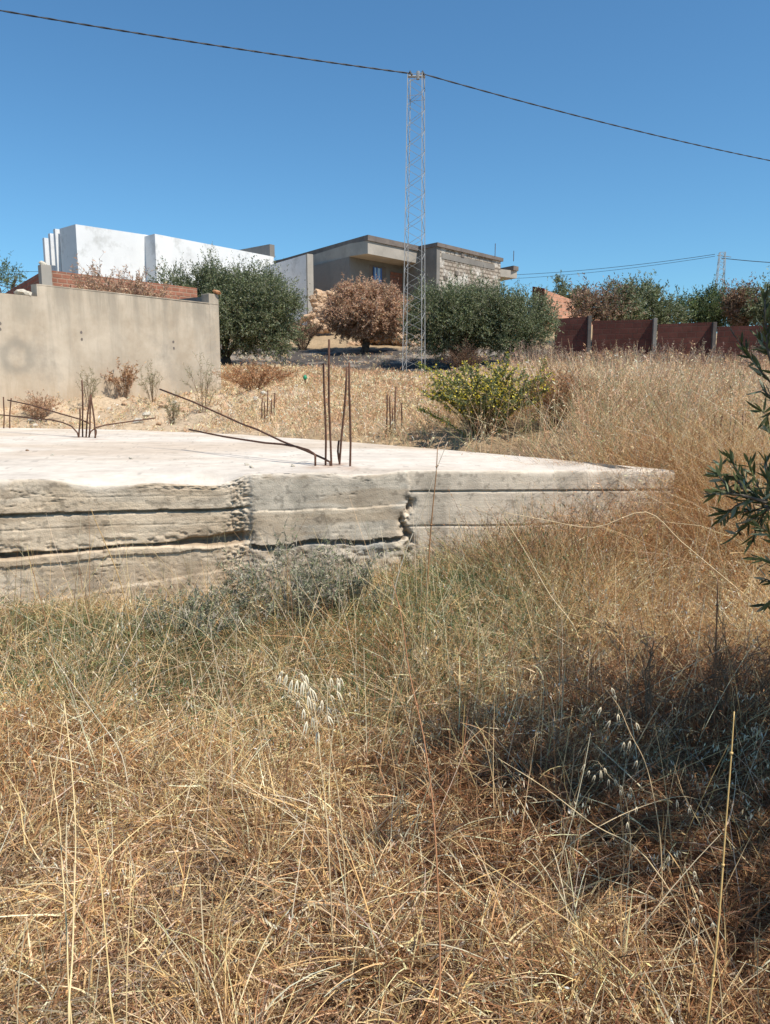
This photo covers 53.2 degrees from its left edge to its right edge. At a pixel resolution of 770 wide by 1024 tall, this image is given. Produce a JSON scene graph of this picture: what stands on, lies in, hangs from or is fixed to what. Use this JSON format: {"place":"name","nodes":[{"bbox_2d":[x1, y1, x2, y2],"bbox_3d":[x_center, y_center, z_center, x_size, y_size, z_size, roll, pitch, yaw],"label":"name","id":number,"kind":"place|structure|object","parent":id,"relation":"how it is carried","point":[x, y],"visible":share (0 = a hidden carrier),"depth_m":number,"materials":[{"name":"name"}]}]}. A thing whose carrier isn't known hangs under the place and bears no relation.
{"place":"outdoors","nodes":[
{"label":"outdoors","id":0,"kind":"place"},
{"bbox_2d":[0,307,769,1023],"bbox_3d":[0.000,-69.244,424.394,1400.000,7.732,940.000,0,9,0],"label":"ground","id":1,"kind":"structure","parent":0,"point":[316,345],"depth_m":8.94,"materials":[{"name":"soil"}]},
{"bbox_2d":[0,250,28,292],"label":"pale bush","id":2,"kind":"object","parent":1,"relation":"on","point":[13,282],"visible":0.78,"depth_m":32.70,"materials":[{"name":"green plant"}]},
{"bbox_2d":[14,390,65,420],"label":"dry bush","id":3,"kind":"object","parent":1,"relation":"on","point":[40,412],"visible":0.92,"depth_m":13.04,"materials":[{"name":"brown plant"}]},
{"bbox_2d":[29,558,54,673],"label":"grass stalk","id":4,"kind":"object","parent":1,"relation":"on","point":[45,619],"depth_m":3.83,"materials":[{"name":"plant"}]},
{"bbox_2d":[48,755,72,1023],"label":"grass stalk","id":5,"kind":"object","parent":1,"relation":"on","point":[64,902],"depth_m":1.54,"materials":[{"name":"plant"}]},
{"bbox_2d":[64,702,76,1023],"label":"grass stalk","id":6,"kind":"object","parent":1,"relation":"on","point":[75,862],"depth_m":1.50,"materials":[{"name":"plant"}]},
{"bbox_2d":[45,648,129,794],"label":"grass stalk","id":7,"kind":"object","parent":1,"relation":"on","point":[100,723],"depth_m":2.71,"materials":[{"name":"plant"}]},
{"bbox_2d":[76,366,100,405],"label":"weed","id":8,"kind":"object","parent":1,"relation":"on","point":[92,389],"visible":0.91,"depth_m":14.00,"materials":[{"name":"green plant"}]},
{"bbox_2d":[6,264,196,298],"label":"brick garden wall","id":9,"kind":"structure","parent":1,"relation":"on","point":[46,275],"depth_m":19.45,"materials":[{"name":"brick"}]},
{"bbox_2d":[94,821,114,1023],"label":"grass stalk","id":10,"kind":"object","parent":1,"relation":"on","point":[110,999],"depth_m":1.42,"materials":[{"name":"plant"}]},
{"bbox_2d":[0,284,220,407],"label":"rendered wall","id":11,"kind":"structure","parent":1,"relation":"on","point":[53,339],"depth_m":14.82,"materials":[{"name":"beige paint"}]},
{"bbox_2d":[14,289,31,295],"bbox_3d":[-6.436,-3.896,13.666,0.301,0.133,0.199,3,4,-26],"label":"stone","id":12,"kind":"object","parent":11,"relation":"on","point":[21,292],"visible":0.97,"depth_m":13.61,"materials":[{"name":"white stone"}]},
{"bbox_2d":[61,251,146,294],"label":"dry bush","id":13,"kind":"object","parent":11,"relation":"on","point":[105,288],"visible":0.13,"depth_m":16.86,"materials":[{"name":"brown plant"}]},
{"bbox_2d":[87,262,183,298],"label":"dry bush","id":14,"kind":"object","parent":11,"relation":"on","point":[140,288],"visible":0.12,"depth_m":17.42,"materials":[{"name":"brown plant"}]},
{"bbox_2d":[91,510,134,665],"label":"grass stalk","id":15,"kind":"object","parent":1,"relation":"on","point":[120,584],"depth_m":4.11,"materials":[{"name":"plant"}]},
{"bbox_2d":[100,357,146,398],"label":"dry bush","id":16,"kind":"object","parent":1,"relation":"on","point":[127,381],"visible":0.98,"depth_m":14.96,"materials":[{"name":"brown plant"}]},
{"bbox_2d":[126,861,131,1023],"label":"grass stalk","id":17,"kind":"object","parent":1,"relation":"on","point":[128,945],"depth_m":1.48,"materials":[{"name":"plant"}]},
{"bbox_2d":[133,418,142,423],"bbox_3d":[-3.908,-1.431,12.159,0.173,0.113,0.139,-1,9,-5],"label":"stone","id":18,"kind":"object","parent":1,"relation":"on","point":[138,421],"visible":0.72,"depth_m":12.11,"materials":[{"name":"grey stone"}]},
{"bbox_2d":[142,412,150,416],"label":"stone","id":19,"kind":"object","parent":1,"relation":"on","point":[145,414],"visible":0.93,"depth_m":12.72,"materials":[{"name":"grey stone"}]},
{"bbox_2d":[134,360,164,401],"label":"weed","id":20,"kind":"object","parent":1,"relation":"on","point":[151,381],"visible":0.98,"depth_m":14.39,"materials":[{"name":"green plant"}]},
{"bbox_2d":[42,224,274,295],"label":"white building","id":21,"kind":"structure","parent":1,"relation":"on","point":[86,245],"depth_m":35.40,"materials":[{"name":"paint"}]},
{"bbox_2d":[159,401,168,407],"bbox_3d":[-3.867,-1.876,13.493,0.162,0.129,0.178,0,9,0],"label":"stone","id":22,"kind":"object","parent":1,"relation":"on","point":[162,404],"visible":0.68,"depth_m":13.43,"materials":[{"name":"beige stone"}]},
{"bbox_2d":[79,729,250,939],"bbox_3d":[-0.616,0.941,2.202,0.539,0.518,0.054,-6,11,-33],"label":"grass stalk","id":23,"kind":"object","parent":1,"relation":"on","point":[142,826],"depth_m":2.15,"materials":[{"name":"plant"}]},
{"bbox_2d":[160,389,181,424],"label":"weed","id":24,"kind":"object","parent":1,"relation":"on","point":[175,410],"visible":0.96,"depth_m":12.09,"materials":[{"name":"green plant"}]},
{"bbox_2d":[180,407,190,412],"bbox_3d":[-3.553,-1.792,13.660,0.210,0.134,0.155,19,27,11],"label":"stone","id":25,"kind":"object","parent":1,"relation":"on","point":[183,409],"visible":0.57,"depth_m":13.61,"materials":[{"name":"beige stone"}]},
{"bbox_2d":[104,575,291,644],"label":"grey weed bush","id":26,"kind":"object","parent":1,"relation":"on","point":[207,604],"visible":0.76,"depth_m":4.57,"materials":[{"name":"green plant"}]},
{"bbox_2d":[183,352,231,412],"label":"weed","id":27,"kind":"object","parent":1,"relation":"on","point":[207,385],"visible":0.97,"depth_m":12.44,"materials":[{"name":"green plant"}]},
{"bbox_2d":[143,241,314,365],"bbox_3d":[-4.898,-6.099,23.209,5.540,3.837,3.686,0,9,0],"label":"olive tree","id":28,"kind":"object","parent":1,"relation":"on","point":[265,320],"visible":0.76,"depth_m":22.66,"materials":[{"name":"green plant"}]},
{"bbox_2d":[212,358,299,390],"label":"dry bush","id":29,"kind":"object","parent":1,"relation":"on","point":[247,378],"visible":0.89,"depth_m":16.04,"materials":[{"name":"brown plant"}]},
{"bbox_2d":[261,390,274,423],"bbox_3d":[-1.659,-1.255,10.943,0.044,0.936,0.275,7,11,36],"label":"rebar cluster","id":30,"kind":"object","parent":1,"relation":"on","point":[267,407],"visible":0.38,"depth_m":10.89,"materials":[{"name":"metal"}]},
{"bbox_2d":[263,254,313,324],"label":"yard wall","id":31,"kind":"structure","parent":1,"relation":"on","point":[301,266],"depth_m":37.19,"materials":[{"name":"white paint"}]},
{"bbox_2d":[215,514,362,624],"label":"grey weed bush","id":32,"kind":"object","parent":1,"relation":"on","point":[242,580],"visible":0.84,"depth_m":4.80,"materials":[{"name":"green plant"}]},
{"bbox_2d":[275,667,337,972],"bbox_3d":[-0.181,0.815,2.038,0.096,0.794,0.287,-7,11,-36],"label":"oat stalk","id":33,"kind":"object","parent":1,"relation":"on","point":[303,685],"visible":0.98,"depth_m":1.98,"materials":[{"name":"plant"}]},
{"bbox_2d":[288,312,325,349],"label":"dry bush","id":34,"kind":"object","parent":1,"relation":"on","point":[315,329],"visible":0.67,"depth_m":30.18,"materials":[{"name":"brown plant"}]},
{"bbox_2d":[318,323,329,332],"bbox_3d":[-2.742,-8.240,34.541,0.583,0.442,0.511,1,9,4],"label":"rock","id":35,"kind":"object","parent":1,"relation":"on","point":[326,330],"visible":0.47,"depth_m":34.35,"materials":[{"name":"beige stone"}]},
{"bbox_2d":[317,669,348,964],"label":"oat stalk","id":36,"kind":"object","parent":1,"relation":"on","point":[338,681],"visible":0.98,"depth_m":1.97,"materials":[{"name":"plant"}]},
{"bbox_2d":[0,428,674,615],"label":"concrete foundation","id":37,"kind":"object","parent":1,"relation":"on","point":[152,485],"visible":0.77,"depth_m":5.57,"materials":[{"name":"grey concrete"}]},
{"bbox_2d":[3,397,11,427],"bbox_3d":[-5.857,-1.512,11.940,0.171,0.543,0.019,0,9,0],"label":"rebar cluster","id":38,"kind":"object","parent":37,"relation":"on","point":[4,413],"visible":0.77,"depth_m":11.93,"materials":[{"name":"metal"}]},
{"bbox_2d":[0,380,155,437],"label":"rebar cluster","id":39,"kind":"object","parent":37,"relation":"on","point":[90,403],"visible":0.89,"depth_m":9.57,"materials":[{"name":"metal"}]},
{"bbox_2d":[159,339,351,465],"bbox_3d":[-1.283,-0.931,6.756,2.706,1.036,0.257,8,12,42],"label":"rebar cluster","id":40,"kind":"object","parent":37,"relation":"on","point":[347,373],"visible":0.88,"depth_m":6.00,"materials":[{"name":"metal"}]},
{"bbox_2d":[0,488,699,776],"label":"green undergrowth","id":41,"kind":"object","parent":1,"relation":"on","point":[200,683],"visible":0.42,"depth_m":4.17,"materials":[{"name":"green plant"}]},
{"bbox_2d":[298,529,406,623],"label":"grey weed bush","id":42,"kind":"object","parent":1,"relation":"on","point":[363,570],"visible":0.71,"depth_m":4.89,"materials":[{"name":"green plant"}]},
{"bbox_2d":[315,272,412,352],"bbox_3d":[-0.643,-7.485,28.990,3.990,3.116,3.277,0,9,0],"label":"withered tree","id":43,"kind":"object","parent":1,"relation":"on","point":[367,311],"visible":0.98,"depth_m":28.48,"materials":[{"name":"brown plant"}]},
{"bbox_2d":[0,356,769,1023],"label":"dry grass","id":44,"kind":"structure","parent":1,"relation":"on","point":[700,524],"depth_m":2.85,"materials":[{"name":"plant"}]},
{"bbox_2d":[0,339,769,567],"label":"field grass","id":45,"kind":"structure","parent":1,"relation":"on","point":[625,378],"depth_m":9.21,"materials":[{"name":"plant"}]},
{"bbox_2d":[386,387,402,432],"bbox_3d":[0.095,-0.964,9.043,0.276,1.006,0.046,-8,12,-42],"label":"rebar cluster","id":46,"kind":"object","parent":1,"relation":"on","point":[390,425],"visible":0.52,"depth_m":9.00,"materials":[{"name":"metal"}]},
{"bbox_2d":[274,235,518,310],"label":"concrete house","id":47,"kind":"structure","parent":1,"relation":"on","point":[367,256],"depth_m":43.08,"materials":[{"name":"beige concrete"}]},
{"bbox_2d":[369,264,385,283],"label":"window","id":48,"kind":"structure","parent":47,"relation":"in","point":[373,269],"depth_m":42.91,"materials":[{"name":"blue glass"}]},
{"bbox_2d":[402,70,424,372],"bbox_3d":[0.885,-8.277,22.990,0.627,9.080,0.627,2,9,13],"label":"lattice pylon","id":49,"kind":"object","parent":1,"relation":"on","point":[417,76],"visible":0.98,"depth_m":22.85,"materials":[{"name":"metal"}]},
{"bbox_2d":[0,10,407,73],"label":"overhead cable","id":50,"kind":"object","parent":49,"relation":"attached to","point":[29,15],"visible":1,"depth_m":20.19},
{"bbox_2d":[425,74,769,160],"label":"overhead cable","id":51,"kind":"object","parent":49,"relation":"attached to","point":[588,118],"visible":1,"depth_m":25.32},
{"bbox_2d":[391,579,440,1023],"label":"grass stalk","id":52,"kind":"object","parent":1,"relation":"on","point":[433,815],"depth_m":1.53,"materials":[{"name":"plant"}]},
{"bbox_2d":[390,442,447,619],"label":"grass stalk","id":53,"kind":"object","parent":1,"relation":"on","point":[414,529],"depth_m":4.57,"materials":[{"name":"plant"}]},
{"bbox_2d":[426,448,437,608],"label":"grass stalk","id":54,"kind":"object","parent":1,"relation":"on","point":[431,527],"depth_m":4.67,"materials":[{"name":"plant"}]},
{"bbox_2d":[438,339,487,370],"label":"dry bush","id":55,"kind":"object","parent":1,"relation":"on","point":[460,354],"visible":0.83,"depth_m":21.93,"materials":[{"name":"brown plant"}]},
{"bbox_2d":[394,263,573,366],"bbox_3d":[3.297,-6.364,25.410,6.032,3.408,3.477,0,9,0],"label":"olive tree","id":56,"kind":"object","parent":1,"relation":"on","point":[487,319],"visible":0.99,"depth_m":24.63,"materials":[{"name":"green plant"}]},
{"bbox_2d":[415,351,554,437],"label":"flowering shrub","id":57,"kind":"object","parent":1,"relation":"on","point":[457,397],"visible":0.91,"depth_m":8.19,"materials":[{"name":"green plant"}]},
{"bbox_2d":[425,490,571,596],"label":"dry weed","id":58,"kind":"object","parent":1,"relation":"on","point":[450,537],"visible":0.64,"depth_m":5.14,"materials":[{"name":"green plant"}]},
{"bbox_2d":[502,515,582,653],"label":"grass stalk","id":59,"kind":"object","parent":1,"relation":"on","point":[546,588],"depth_m":4.01,"materials":[{"name":"plant"}]},
{"bbox_2d":[515,357,603,429],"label":"dry bush","id":60,"kind":"object","parent":1,"relation":"on","point":[562,389],"visible":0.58,"depth_m":8.43,"materials":[{"name":"brown plant"}]},
{"bbox_2d":[550,269,570,294],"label":"tree","id":61,"kind":"object","parent":1,"relation":"on","point":[558,278],"visible":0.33,"depth_m":57.79,"materials":[{"name":"green plant"}]},
{"bbox_2d":[532,286,593,325],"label":"salmon brick house","id":62,"kind":"structure","parent":1,"relation":"on","point":[562,300],"depth_m":38.20,"materials":[{"name":"orange brick"}]},
{"bbox_2d":[445,835,692,1022],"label":"grass stalk","id":63,"kind":"object","parent":1,"relation":"on","point":[566,919],"depth_m":1.77,"materials":[{"name":"plant"}]},
{"bbox_2d":[489,481,662,593],"bbox_3d":[1.270,0.219,5.340,1.208,0.901,1.121,0,9,0],"label":"dry weed","id":64,"kind":"object","parent":1,"relation":"on","point":[575,540],"visible":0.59,"depth_m":5.24,"materials":[{"name":"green plant"}]},
{"bbox_2d":[558,280,593,298],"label":"distant bush","id":65,"kind":"object","parent":1,"relation":"on","point":[564,293],"visible":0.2,"depth_m":55.99,"materials":[{"name":"green plant"}]},
{"bbox_2d":[497,758,693,928],"bbox_3d":[0.599,0.952,2.108,0.589,0.526,0.036,2,9,10],"label":"grass stalk","id":66,"kind":"object","parent":1,"relation":"on","point":[611,834],"depth_m":2.09,"materials":[{"name":"plant"}]},
{"bbox_2d":[581,761,632,883],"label":"oat stalk","id":67,"kind":"object","parent":1,"relation":"on","point":[620,786],"visible":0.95,"depth_m":2.32,"materials":[{"name":"plant"}]},
{"bbox_2d":[564,273,651,324],"bbox_3d":[9.424,-8.642,33.033,3.512,3.270,4.019,0,9,0],"label":"mixed tree","id":68,"kind":"object","parent":1,"relation":"on","point":[621,302],"visible":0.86,"depth_m":32.23,"materials":[{"name":"green plant"}]},
{"bbox_2d":[505,796,712,908],"bbox_3d":[0.667,1.015,2.264,0.728,0.306,0.060,-3,9,-17],"label":"oat stalk","id":69,"kind":"object","parent":1,"relation":"on","point":[601,825],"visible":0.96,"depth_m":2.22,"materials":[{"name":"plant"}]},
{"bbox_2d":[593,685,662,941],"bbox_3d":[0.729,0.869,2.222,0.105,0.656,0.318,-5,10,-27],"label":"oat stalk","id":70,"kind":"object","parent":1,"relation":"on","point":[636,724],"visible":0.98,"depth_m":2.21,"materials":[{"name":"plant"}]},
{"bbox_2d":[503,512,767,613],"bbox_3d":[1.591,0.419,4.419,1.858,0.853,0.010,0,9,0],"label":"grass stalk","id":71,"kind":"object","parent":1,"relation":"on","point":[667,527],"depth_m":4.37,"materials":[{"name":"plant"}]},
{"bbox_2d":[506,338,769,370],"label":"seed head weeds","id":72,"kind":"object","parent":1,"relation":"on","point":[554,352],"visible":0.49,"depth_m":22.23,"materials":[{"name":"beige plant"}]},
{"bbox_2d":[617,269,695,337],"bbox_3d":[11.717,-8.991,34.100,3.683,3.442,3.101,-5,10,-28],"label":"olive tree","id":73,"kind":"object","parent":1,"relation":"on","point":[652,295],"visible":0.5,"depth_m":33.43,"materials":[{"name":"green plant"}]},
{"bbox_2d":[552,614,762,756],"bbox_3d":[1.046,0.723,3.191,0.741,0.633,0.846,0,9,0],"label":"dead shrub","id":74,"kind":"object","parent":1,"relation":"on","point":[644,670],"visible":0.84,"depth_m":3.13,"materials":[{"name":"brown plant"}]},
{"bbox_2d":[554,316,769,356],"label":"boundary wall","id":75,"kind":"structure","parent":1,"relation":"on","point":[577,333],"depth_m":28.48,"materials":[{"name":"brick"}]},
{"bbox_2d":[684,864,722,1023],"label":"oat stalk","id":76,"kind":"object","parent":1,"relation":"on","point":[694,909],"visible":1,"depth_m":1.71,"materials":[{"name":"plant"}]},
{"bbox_2d":[670,274,752,339],"bbox_3d":[14.790,-9.192,35.055,4.324,3.506,2.998,-2,9,-12],"label":"olive tree","id":77,"kind":"object","parent":1,"relation":"on","point":[710,310],"visible":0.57,"depth_m":34.54,"materials":[{"name":"green plant"}]},
{"bbox_2d":[711,579,718,737],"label":"grass stalk","id":78,"kind":"object","parent":1,"relation":"on","point":[715,676],"depth_m":3.13,"materials":[{"name":"plant"}]},
{"bbox_2d":[706,712,734,1023],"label":"grass stalk","id":79,"kind":"object","parent":1,"relation":"on","point":[715,956],"depth_m":1.36,"materials":[{"name":"plant"}]},
{"bbox_2d":[715,252,728,292],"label":"lattice pylon","id":80,"kind":"object","parent":1,"relation":"on","point":[719,260],"visible":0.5,"depth_m":76.99,"materials":[{"name":"metal"}]},
{"bbox_2d":[516,256,713,278],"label":"power line","id":81,"kind":"object","parent":80,"relation":"attached to","point":[619,269],"visible":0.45,"depth_m":83.23,"materials":[{"name":"black metal"}]},
{"bbox_2d":[517,254,714,274],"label":"power line","id":82,"kind":"object","parent":80,"relation":"attached to","point":[619,266],"visible":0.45,"depth_m":83.08,"materials":[{"name":"black metal"}]},
{"bbox_2d":[722,258,769,262],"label":"power line","id":83,"kind":"object","parent":80,"relation":"attached to","point":[746,260],"visible":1,"depth_m":75.46,"materials":[{"name":"black metal"}]},
{"bbox_2d":[676,601,769,732],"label":"dead shrub","id":84,"kind":"object","parent":1,"relation":"on","point":[719,681],"visible":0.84,"depth_m":3.19,"materials":[{"name":"brown plant"}]},
{"bbox_2d":[714,410,743,445],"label":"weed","id":85,"kind":"object","parent":1,"relation":"on","point":[730,424],"visible":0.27,"depth_m":7.72,"materials":[{"name":"plant"}]},
{"bbox_2d":[701,283,769,614],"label":"olive tree","id":86,"kind":"object","parent":1,"relation":"on","point":[750,495],"visible":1,"depth_m":2.23,"materials":[{"name":"green plant"}]},
{"bbox_2d":[718,272,768,325],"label":"withered tree","id":87,"kind":"object","parent":1,"relation":"on","point":[736,300],"visible":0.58,"depth_m":32.82,"materials":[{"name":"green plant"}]},
{"bbox_2d":[735,266,769,325],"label":"olive tree","id":88,"kind":"object","parent":1,"relation":"on","point":[757,307],"visible":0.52,"depth_m":32.00,"materials":[{"name":"green plant"}]},
{"bbox_2d":[0,0,769,332],"label":"sky","id":89,"kind":"structure","parent":0,"point":[231,148],"materials":[{"name":"blue"}]},
{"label":"rock","id":90,"kind":"object","parent":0,"visible":0},
{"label":"rock","id":91,"kind":"object","parent":90,"relation":"on","visible":0},
{"bbox_2d":[311,302,320,306],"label":"rock","id":92,"kind":"object","parent":91,"relation":"on","point":[313,304],"visible":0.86,"depth_m":34.56,"materials":[{"name":"beige stone"}]},
{"bbox_2d":[310,296,317,302],"bbox_3d":[-3.116,-9.565,34.792,0.630,0.391,0.495,18,-25,-29],"label":"rock","id":93,"kind":"object","parent":92,"relation":"on","point":[313,299],"visible":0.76,"depth_m":34.57,"materials":[{"name":"beige stone"}]},
{"bbox_2d":[315,290,321,297],"bbox_3d":[-3.038,-9.757,34.823,0.649,0.404,0.685,-33,-1,-35],"label":"rock","id":94,"kind":"object","parent":92,"relation":"on","point":[318,293],"visible":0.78,"depth_m":34.52,"materials":[{"name":"beige stone"}]},
{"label":"rock","id":95,"kind":"object","parent":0,"visible":0},
{"bbox_2d":[301,313,311,322],"bbox_3d":[-3.538,-8.742,34.643,0.669,0.324,0.471,-19,-5,-1],"label":"rock","id":96,"kind":"object","parent":95,"relation":"on","point":[307,315],"visible":0.62,"depth_m":34.50,"materials":[{"name":"beige stone"}]}
]}

